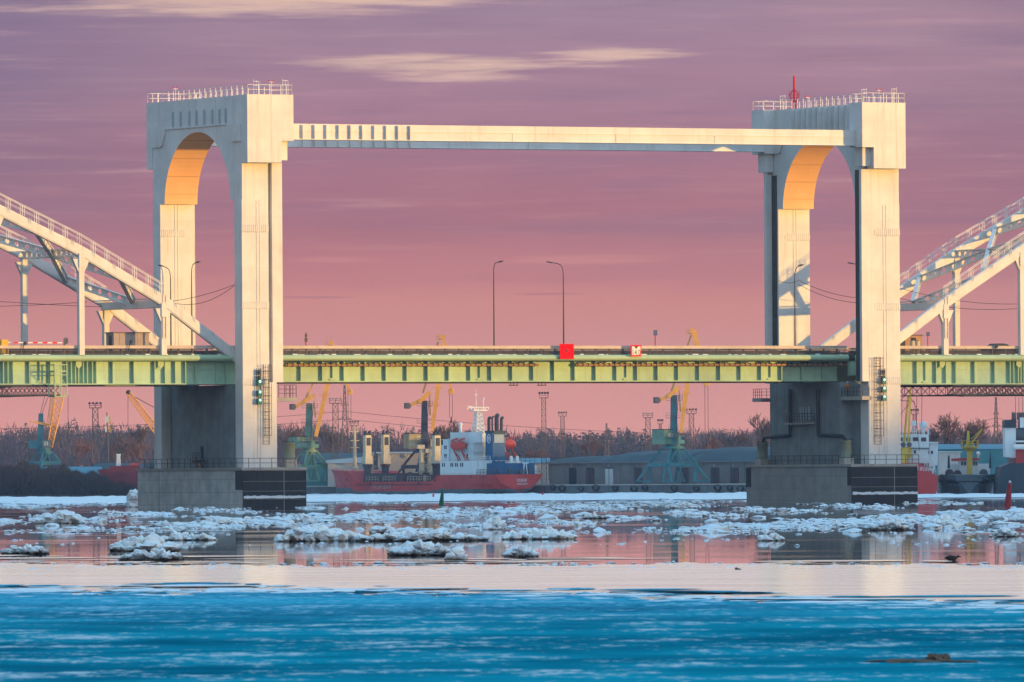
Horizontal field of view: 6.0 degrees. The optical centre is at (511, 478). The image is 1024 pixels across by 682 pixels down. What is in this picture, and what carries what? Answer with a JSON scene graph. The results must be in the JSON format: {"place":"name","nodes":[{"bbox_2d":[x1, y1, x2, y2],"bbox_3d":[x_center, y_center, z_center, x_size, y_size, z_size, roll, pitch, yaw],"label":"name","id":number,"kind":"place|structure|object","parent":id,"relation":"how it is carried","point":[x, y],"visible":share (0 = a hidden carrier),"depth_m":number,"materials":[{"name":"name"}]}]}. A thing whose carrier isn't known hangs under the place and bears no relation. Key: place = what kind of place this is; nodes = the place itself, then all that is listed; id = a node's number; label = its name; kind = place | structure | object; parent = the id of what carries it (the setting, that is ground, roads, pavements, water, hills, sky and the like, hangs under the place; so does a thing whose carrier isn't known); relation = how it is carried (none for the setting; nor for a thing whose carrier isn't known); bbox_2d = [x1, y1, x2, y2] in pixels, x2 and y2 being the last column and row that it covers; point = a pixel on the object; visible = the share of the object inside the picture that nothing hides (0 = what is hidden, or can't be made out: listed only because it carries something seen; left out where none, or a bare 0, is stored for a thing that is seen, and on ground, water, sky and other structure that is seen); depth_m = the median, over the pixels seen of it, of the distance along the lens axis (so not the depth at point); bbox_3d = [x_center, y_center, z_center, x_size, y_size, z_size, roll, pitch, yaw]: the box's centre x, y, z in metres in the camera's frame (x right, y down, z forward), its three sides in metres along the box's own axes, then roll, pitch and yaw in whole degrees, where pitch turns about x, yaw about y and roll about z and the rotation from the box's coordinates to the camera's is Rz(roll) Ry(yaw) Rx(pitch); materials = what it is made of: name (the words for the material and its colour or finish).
{"place":"outdoors","nodes":[
{"label":"outdoors","id":0,"kind":"place"},
{"bbox_2d":[29,394,64,469],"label":"harbour crane","id":1,"kind":"object","parent":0,"point":[42,445],"visible":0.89,"depth_m":2029.45,"materials":[{"name":"blue paint"}]},
{"bbox_2d":[0,494,126,496],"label":"shore bank","id":2,"kind":"structure","parent":0,"point":[59,495],"depth_m":1942.00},
{"bbox_2d":[0,460,137,496],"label":"willow scrub","id":3,"kind":"object","parent":2,"relation":"on","point":[23,478],"visible":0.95,"depth_m":1940.65,"materials":[{"name":"plant"}]},
{"bbox_2d":[126,390,154,467],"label":"harbour crane","id":4,"kind":"object","parent":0,"point":[128,393],"visible":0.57,"depth_m":2044.48,"materials":[{"name":"orange paint"}]},
{"bbox_2d":[288,340,352,480],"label":"harbour crane","id":5,"kind":"object","parent":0,"point":[307,443],"visible":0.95,"depth_m":2023.92,"materials":[{"name":"green paint"}]},
{"bbox_2d":[0,497,1023,567],"bbox_3d":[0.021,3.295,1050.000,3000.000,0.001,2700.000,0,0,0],"label":"water","id":6,"kind":"structure","parent":0,"point":[866,543],"depth_m":528.70,"materials":[{"name":"grey liquid"}]},
{"bbox_2d":[0,543,48,553],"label":"ice floe","id":7,"kind":"object","parent":6,"relation":"on","point":[25,549],"visible":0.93,"depth_m":443.69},
{"bbox_2d":[35,510,84,523],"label":"ice floe","id":8,"kind":"object","parent":6,"relation":"on","point":[61,516],"visible":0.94,"depth_m":763.09,"materials":[{"name":"ice"}]},
{"bbox_2d":[98,446,141,489],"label":"red tug","id":9,"kind":"object","parent":6,"relation":"on","point":[128,474],"visible":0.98,"depth_m":1950.00,"materials":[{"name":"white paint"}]},
{"bbox_2d":[124,489,137,506],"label":"ice floe","id":10,"kind":"object","parent":6,"relation":"on","point":[132,498],"visible":0.81,"depth_m":1221.70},
{"bbox_2d":[109,533,180,551],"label":"ice floe","id":11,"kind":"object","parent":6,"relation":"on","point":[148,543],"visible":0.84,"depth_m":455.26,"materials":[{"name":"ice"}]},
{"bbox_2d":[117,548,184,559],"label":"ice floe","id":12,"kind":"object","parent":6,"relation":"on","point":[154,554],"visible":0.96,"depth_m":404.95,"materials":[{"name":"ice"}]},
{"bbox_2d":[158,529,217,540],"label":"ice floe","id":13,"kind":"object","parent":6,"relation":"on","point":[175,535],"visible":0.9,"depth_m":538.15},
{"bbox_2d":[136,467,306,507],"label":"bridge pier","id":14,"kind":"structure","parent":6,"relation":"in","point":[273,487],"depth_m":1162.70,"materials":[{"name":"concrete"}]},
{"bbox_2d":[192,446,205,467],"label":"winch stand","id":15,"kind":"object","parent":14,"relation":"on","point":[201,456],"visible":1,"depth_m":1168.92,"materials":[{"name":"metal"}]},
{"bbox_2d":[139,79,297,468],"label":"bridge tower","id":16,"kind":"structure","parent":14,"relation":"on","point":[235,425],"depth_m":1162.95,"materials":[{"name":"white concrete"}]},
{"bbox_2d":[0,345,234,386],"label":"approach span","id":17,"kind":"object","parent":16,"relation":"attached to","point":[130,368],"visible":0.95,"depth_m":1158.71,"materials":[{"name":"green paint"}]},
{"bbox_2d":[0,364,66,396],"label":"inspection gantry","id":18,"kind":"object","parent":17,"relation":"hanging from","point":[24,391],"visible":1,"depth_m":1153.43,"materials":[{"name":"metal"}]},
{"bbox_2d":[0,337,67,354],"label":"road barrier","id":19,"kind":"object","parent":17,"relation":"on","point":[6,342],"visible":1,"depth_m":1152.71,"materials":[{"name":"metal"}]},
{"bbox_2d":[0,193,234,368],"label":"tied arch","id":20,"kind":"structure","parent":17,"relation":"on","point":[81,258],"depth_m":1161.20,"materials":[{"name":"white metal"}]},
{"bbox_2d":[105,332,149,350],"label":"control booth","id":21,"kind":"object","parent":17,"relation":"on","point":[125,338],"visible":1,"depth_m":1161.69,"materials":[{"name":"metal"}]},
{"bbox_2d":[256,368,261,404],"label":"river signal","id":22,"kind":"object","parent":16,"relation":"attached to","point":[259,392],"visible":1,"depth_m":1160.43,"materials":[{"name":"metal"}]},
{"bbox_2d":[211,140,764,151],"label":"overhead beam","id":23,"kind":"structure","parent":16,"relation":"attached to","point":[517,146],"depth_m":1203.22,"materials":[{"name":"concrete"}]},
{"bbox_2d":[293,124,855,145],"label":"overhead beam","id":24,"kind":"structure","parent":16,"relation":"attached to","point":[518,134],"depth_m":1179.97,"materials":[{"name":"concrete"}]},
{"bbox_2d":[281,441,296,466],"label":"storage tank","id":25,"kind":"object","parent":14,"relation":"on","point":[289,452],"visible":1,"depth_m":1162.09,"materials":[{"name":"metal"}]},
{"bbox_2d":[200,515,243,524],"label":"ice floe","id":26,"kind":"object","parent":6,"relation":"on","point":[220,520],"visible":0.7,"depth_m":719.32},
{"bbox_2d":[291,513,314,522],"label":"ice floe","id":27,"kind":"object","parent":6,"relation":"on","point":[302,518],"visible":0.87,"depth_m":735.89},
{"bbox_2d":[273,523,361,541],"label":"ice floe","id":28,"kind":"object","parent":6,"relation":"on","point":[317,532],"visible":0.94,"depth_m":521.83,"materials":[{"name":"ice"}]},
{"bbox_2d":[369,523,397,532],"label":"ice floe","id":29,"kind":"object","parent":6,"relation":"on","point":[386,528],"visible":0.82,"depth_m":596.57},
{"bbox_2d":[387,539,449,555],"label":"ice floe","id":30,"kind":"object","parent":6,"relation":"on","point":[409,548],"visible":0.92,"depth_m":420.17,"materials":[{"name":"ice"}]},
{"bbox_2d":[352,528,488,540],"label":"ice floe","id":31,"kind":"object","parent":6,"relation":"on","point":[438,534],"visible":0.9,"depth_m":520.52,"materials":[{"name":"ice"}]},
{"bbox_2d":[331,394,542,494],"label":"cargo ship","id":32,"kind":"object","parent":6,"relation":"on","point":[473,462],"visible":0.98,"depth_m":1960.95,"materials":[{"name":"red paint"}]},
{"bbox_2d":[444,547,467,559],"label":"ice floe","id":33,"kind":"object","parent":6,"relation":"on","point":[455,553],"visible":0.98,"depth_m":392.51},
{"bbox_2d":[481,516,506,529],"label":"ice floe","id":34,"kind":"object","parent":6,"relation":"on","point":[496,523],"visible":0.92,"depth_m":629.77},
{"bbox_2d":[0,582,1023,681],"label":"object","id":35,"kind":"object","parent":6,"relation":"on","point":[259,636],"visible":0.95,"depth_m":197.80,"materials":[{"name":"blue"}]},
{"bbox_2d":[865,653,977,662],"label":"mud hump","id":36,"kind":"object","parent":35,"relation":"on","point":[935,657],"visible":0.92,"depth_m":170.04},
{"bbox_2d":[0,555,1023,604],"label":"wet ice","id":37,"kind":"structure","parent":6,"relation":"on","point":[860,579],"depth_m":324.17,"materials":[{"name":"ice"}]},
{"bbox_2d":[0,498,1023,612],"bbox_3d":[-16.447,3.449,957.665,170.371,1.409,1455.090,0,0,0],"label":"brash ice","id":38,"kind":"structure","parent":6,"relation":"on","point":[713,526],"depth_m":675.56,"materials":[{"name":"ice"}]},
{"bbox_2d":[0,492,1023,503],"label":"shore ice","id":39,"kind":"structure","parent":6,"relation":"on","point":[339,497],"depth_m":1569.23,"materials":[{"name":"ice"}]},
{"bbox_2d":[501,544,539,557],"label":"ice floe","id":40,"kind":"object","parent":6,"relation":"on","point":[519,551],"visible":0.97,"depth_m":405.68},
{"bbox_2d":[29,500,1023,532],"bbox_3d":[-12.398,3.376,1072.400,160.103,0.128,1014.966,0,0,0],"label":"slush ice","id":41,"kind":"structure","parent":6,"relation":"on","point":[526,508],"depth_m":792.61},
{"bbox_2d":[501,526,577,539],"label":"ice floe","id":42,"kind":"object","parent":6,"relation":"on","point":[549,532],"visible":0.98,"depth_m":527.18,"materials":[{"name":"ice"}]},
{"bbox_2d":[757,533,784,540],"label":"ice floe","id":43,"kind":"object","parent":6,"relation":"on","point":[773,537],"visible":1,"depth_m":502.09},
{"bbox_2d":[745,464,917,502],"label":"bridge pier","id":44,"kind":"structure","parent":6,"relation":"in","point":[848,483],"depth_m":1198.95,"materials":[{"name":"concrete"}]},
{"bbox_2d":[755,441,768,464],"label":"storage tank","id":45,"kind":"object","parent":44,"relation":"on","point":[762,453],"visible":1,"depth_m":1218.57,"materials":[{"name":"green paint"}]},
{"bbox_2d":[752,87,918,464],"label":"bridge tower","id":46,"kind":"structure","parent":44,"relation":"on","point":[814,422],"depth_m":1203.04,"materials":[{"name":"white concrete"}]},
{"bbox_2d":[213,346,855,385],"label":"lift span","id":47,"kind":"object","parent":46,"relation":"attached to","point":[513,364],"visible":0.92,"depth_m":1187.29,"materials":[{"name":"green paint"}]},
{"bbox_2d":[493,260,503,350],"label":"street lamp","id":48,"kind":"object","parent":47,"relation":"on","point":[493,307],"visible":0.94,"depth_m":1196.70,"materials":[{"name":"metal"}]},
{"bbox_2d":[560,344,573,358],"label":"red board","id":49,"kind":"object","parent":47,"relation":"attached to","point":[566,351],"visible":1,"depth_m":1184.49,"materials":[{"name":"paint"}]},
{"bbox_2d":[630,345,641,355],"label":"clearance sign","id":50,"kind":"object","parent":47,"relation":"attached to","point":[636,350],"visible":1,"depth_m":1188.76,"materials":[{"name":"metal"}]},
{"bbox_2d":[794,264,803,350],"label":"street lamp","id":51,"kind":"object","parent":47,"relation":"on","point":[795,310],"visible":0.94,"depth_m":1215.55,"materials":[{"name":"metal"}]},
{"bbox_2d":[789,76,799,108],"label":"signal mast","id":52,"kind":"object","parent":46,"relation":"on","point":[793,91],"visible":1,"depth_m":1218.45,"materials":[{"name":"metal"}]},
{"bbox_2d":[799,407,810,420],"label":"window","id":53,"kind":"structure","parent":46,"relation":"in","point":[801,409],"depth_m":1210.26,"materials":[{"name":"glass"}]},
{"bbox_2d":[798,346,1023,385],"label":"approach span","id":54,"kind":"object","parent":46,"relation":"attached to","point":[970,365],"visible":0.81,"depth_m":1210.29,"materials":[{"name":"green paint"}]},
{"bbox_2d":[900,335,922,350],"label":"control booth","id":55,"kind":"object","parent":54,"relation":"on","point":[906,342],"visible":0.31,"depth_m":1220.33,"materials":[{"name":"beige metal"}]},
{"bbox_2d":[819,197,1023,367],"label":"tied arch","id":56,"kind":"structure","parent":54,"relation":"on","point":[953,263],"depth_m":1216.93,"materials":[{"name":"white metal"}]},
{"bbox_2d":[900,385,1023,396],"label":"inspection gantry","id":57,"kind":"object","parent":54,"relation":"hanging from","point":[972,394],"visible":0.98,"depth_m":1213.41,"materials":[{"name":"metal"}]},
{"bbox_2d":[839,439,853,463],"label":"storage tank","id":58,"kind":"object","parent":44,"relation":"on","point":[846,450],"visible":1,"depth_m":1198.77,"materials":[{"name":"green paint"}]},
{"bbox_2d":[869,518,909,529],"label":"ice floe","id":59,"kind":"object","parent":6,"relation":"on","point":[896,524],"visible":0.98,"depth_m":594.00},
{"bbox_2d":[901,387,937,493],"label":"red hulled ship","id":60,"kind":"object","parent":6,"relation":"on","point":[923,447],"visible":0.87,"depth_m":1619.43,"materials":[{"name":"paint"}]},
{"bbox_2d":[924,514,963,526],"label":"ice floe","id":61,"kind":"object","parent":6,"relation":"on","point":[942,520],"visible":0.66,"depth_m":613.19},
{"bbox_2d":[937,429,993,493],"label":"grey tug","id":62,"kind":"object","parent":6,"relation":"on","point":[969,474],"visible":0.98,"depth_m":1627.50,"materials":[{"name":"paint"}]},
{"bbox_2d":[989,527,1019,536],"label":"ice floe","id":63,"kind":"object","parent":6,"relation":"on","point":[1004,532],"visible":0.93,"depth_m":523.01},
{"bbox_2d":[1004,481,1011,505],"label":"river buoy","id":64,"kind":"object","parent":6,"relation":"on","point":[1007,502],"visible":0.85,"depth_m":1056.30,"materials":[{"name":"red paint"}]},
{"bbox_2d":[993,396,1023,493],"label":"dark hulled ship","id":65,"kind":"object","parent":6,"relation":"on","point":[1013,448],"visible":0.94,"depth_m":1611.60,"materials":[{"name":"paint"}]},
{"bbox_2d":[0,0,1023,481],"label":"sky","id":66,"kind":"structure","parent":0,"point":[381,246],"materials":[{"name":"pink"}]},
{"bbox_2d":[546,447,769,483],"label":"warehouse","id":67,"kind":"structure","parent":0,"point":[723,465],"depth_m":1938.19,"materials":[{"name":"metal"}]},
{"bbox_2d":[586,468,593,483],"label":"door","id":68,"kind":"structure","parent":67,"relation":"in","point":[589,471],"depth_m":1956.55,"materials":[{"name":"paint"}]},
{"bbox_2d":[605,468,612,483],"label":"door","id":69,"kind":"structure","parent":67,"relation":"in","point":[608,471],"depth_m":1950.11,"materials":[{"name":"white paint"}]},
{"bbox_2d":[711,468,718,483],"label":"door","id":70,"kind":"structure","parent":67,"relation":"in","point":[714,471],"depth_m":1914.73,"materials":[{"name":"paint"}]},
{"bbox_2d":[730,468,738,483],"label":"door","id":71,"kind":"structure","parent":67,"relation":"in","point":[734,472],"depth_m":1908.66,"materials":[{"name":"paint"}]},
{"bbox_3d":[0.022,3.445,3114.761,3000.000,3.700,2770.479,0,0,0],"label":"ground","id":72,"kind":"structure","parent":0,"visible":0},
{"bbox_2d":[44,467,101,474],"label":"storage shed","id":73,"kind":"structure","parent":72,"relation":"on","point":[84,469],"depth_m":2025.03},
{"bbox_2d":[73,438,95,466],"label":"bare tree","id":74,"kind":"object","parent":72,"relation":"on","point":[82,447],"visible":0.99,"depth_m":2299.24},
{"bbox_2d":[88,402,101,466],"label":"light mast","id":75,"kind":"object","parent":72,"relation":"on","point":[89,403],"visible":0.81,"depth_m":2049.34,"materials":[{"name":"metal"}]},
{"bbox_2d":[105,412,109,462],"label":"phone mast","id":76,"kind":"object","parent":72,"relation":"on","point":[107,419],"visible":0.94,"depth_m":2059.82,"materials":[{"name":"metal"}]},
{"bbox_2d":[94,463,148,468],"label":"storage shed","id":77,"kind":"structure","parent":72,"relation":"on","point":[108,465],"depth_m":2043.87,"materials":[{"name":"blue paint"}]},
{"bbox_2d":[109,436,143,462],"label":"bare tree","id":78,"kind":"object","parent":72,"relation":"on","point":[124,447],"visible":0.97,"depth_m":2122.16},
{"bbox_2d":[116,424,150,462],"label":"bare tree","id":79,"kind":"object","parent":72,"relation":"on","point":[141,433],"visible":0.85,"depth_m":2181.82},
{"bbox_2d":[125,442,148,462],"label":"bare tree","id":80,"kind":"object","parent":72,"relation":"on","point":[137,450],"visible":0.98,"depth_m":2110.50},
{"bbox_2d":[277,422,304,456],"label":"bare tree","id":81,"kind":"object","parent":72,"relation":"on","point":[293,433],"visible":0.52,"depth_m":2248.21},
{"bbox_2d":[300,453,362,485],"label":"storage shed","id":82,"kind":"structure","parent":72,"relation":"on","point":[322,471],"depth_m":2060.00,"materials":[{"name":"blue paint"}]},
{"bbox_2d":[318,427,348,452],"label":"bare tree","id":83,"kind":"object","parent":72,"relation":"on","point":[329,435],"visible":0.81,"depth_m":2268.79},
{"bbox_2d":[329,397,341,459],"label":"light mast","id":84,"kind":"object","parent":72,"relation":"on","point":[337,418],"visible":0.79,"depth_m":2059.34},
{"bbox_2d":[326,457,363,486],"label":"storage shed","id":85,"kind":"structure","parent":72,"relation":"on","point":[346,463],"depth_m":2018.00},
{"bbox_2d":[341,385,349,452],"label":"power pylon","id":86,"kind":"object","parent":72,"relation":"on","point":[343,417],"visible":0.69,"depth_m":2249.49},
{"bbox_2d":[0,411,1005,442],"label":"power line","id":87,"kind":"object","parent":86,"relation":"hanging from","point":[430,427],"visible":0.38,"depth_m":2254.40,"materials":[{"name":"black metal"}]},
{"bbox_2d":[376,452,418,472],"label":"storage shed","id":88,"kind":"structure","parent":72,"relation":"on","point":[398,459],"depth_m":2016.00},
{"bbox_2d":[429,420,466,438],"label":"bare tree","id":89,"kind":"object","parent":72,"relation":"on","point":[448,428],"visible":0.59,"depth_m":2197.93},
{"bbox_2d":[0,417,1012,480],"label":"wood","id":90,"kind":"object","parent":72,"relation":"on","point":[60,444],"visible":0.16,"depth_m":3313.51,"materials":[{"name":"plant"}]},
{"bbox_2d":[513,458,549,484],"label":"storage shed","id":91,"kind":"structure","parent":72,"relation":"on","point":[537,464],"depth_m":2010.00,"materials":[{"name":"white paint"}]},
{"bbox_2d":[538,392,548,484],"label":"light mast","id":92,"kind":"object","parent":72,"relation":"on","point":[542,444],"visible":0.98,"depth_m":1971.50,"materials":[{"name":"metal"}]},
{"bbox_2d":[558,412,566,458],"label":"light mast","id":93,"kind":"object","parent":72,"relation":"on","point":[561,431],"visible":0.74,"depth_m":2649.42,"materials":[{"name":"metal"}]},
{"bbox_2d":[576,435,602,455],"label":"bare tree","id":94,"kind":"object","parent":72,"relation":"on","point":[593,444],"visible":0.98,"depth_m":2200.11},
{"bbox_2d":[306,483,936,493],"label":"quay wall","id":95,"kind":"structure","parent":72,"relation":"on","point":[648,488],"depth_m":1926.11,"materials":[{"name":"concrete"}]},
{"bbox_2d":[398,334,453,472],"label":"harbour crane","id":96,"kind":"object","parent":95,"relation":"on","point":[412,440],"visible":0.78,"depth_m":2005.84,"materials":[{"name":"paint"}]},
{"bbox_2d":[636,328,709,481],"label":"harbour crane","id":97,"kind":"object","parent":95,"relation":"on","point":[671,440],"visible":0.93,"depth_m":1903.19,"materials":[{"name":"blue paint"}]},
{"bbox_2d":[642,412,653,450],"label":"light mast","id":98,"kind":"object","parent":72,"relation":"on","point":[646,437],"visible":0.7,"depth_m":2349.39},
{"bbox_2d":[686,408,696,449],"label":"light mast","id":99,"kind":"object","parent":72,"relation":"on","point":[693,445],"visible":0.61,"depth_m":2299.41,"materials":[{"name":"metal"}]},
{"bbox_2d":[697,436,724,448],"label":"bare tree","id":100,"kind":"object","parent":72,"relation":"on","point":[711,445],"visible":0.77,"depth_m":2249.72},
{"bbox_2d":[713,428,754,446],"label":"bare tree","id":101,"kind":"object","parent":72,"relation":"on","point":[739,438],"visible":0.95,"depth_m":2152.41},
{"bbox_2d":[748,414,769,446],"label":"bare tree","id":102,"kind":"object","parent":72,"relation":"on","point":[766,428],"visible":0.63,"depth_m":2119.32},
{"bbox_2d":[926,421,955,443],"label":"bare tree","id":103,"kind":"object","parent":72,"relation":"on","point":[933,432],"visible":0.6,"depth_m":1929.58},
{"bbox_2d":[938,451,961,474],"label":"storage shed","id":104,"kind":"structure","parent":72,"relation":"on","point":[942,459],"depth_m":1748.00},
{"bbox_2d":[931,412,972,443],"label":"bare tree","id":105,"kind":"object","parent":72,"relation":"on","point":[942,428],"visible":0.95,"depth_m":1896.57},
{"bbox_2d":[932,444,1007,475],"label":"storage shed","id":106,"kind":"structure","parent":72,"relation":"on","point":[997,457],"depth_m":1760.00,"materials":[{"name":"blue paint"}]},
{"bbox_2d":[954,417,986,442],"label":"bare tree","id":107,"kind":"object","parent":72,"relation":"on","point":[977,427],"visible":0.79,"depth_m":1901.08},
{"bbox_2d":[992,397,999,443],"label":"power pylon","id":108,"kind":"object","parent":72,"relation":"on","point":[995,424],"visible":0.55,"depth_m":2249.64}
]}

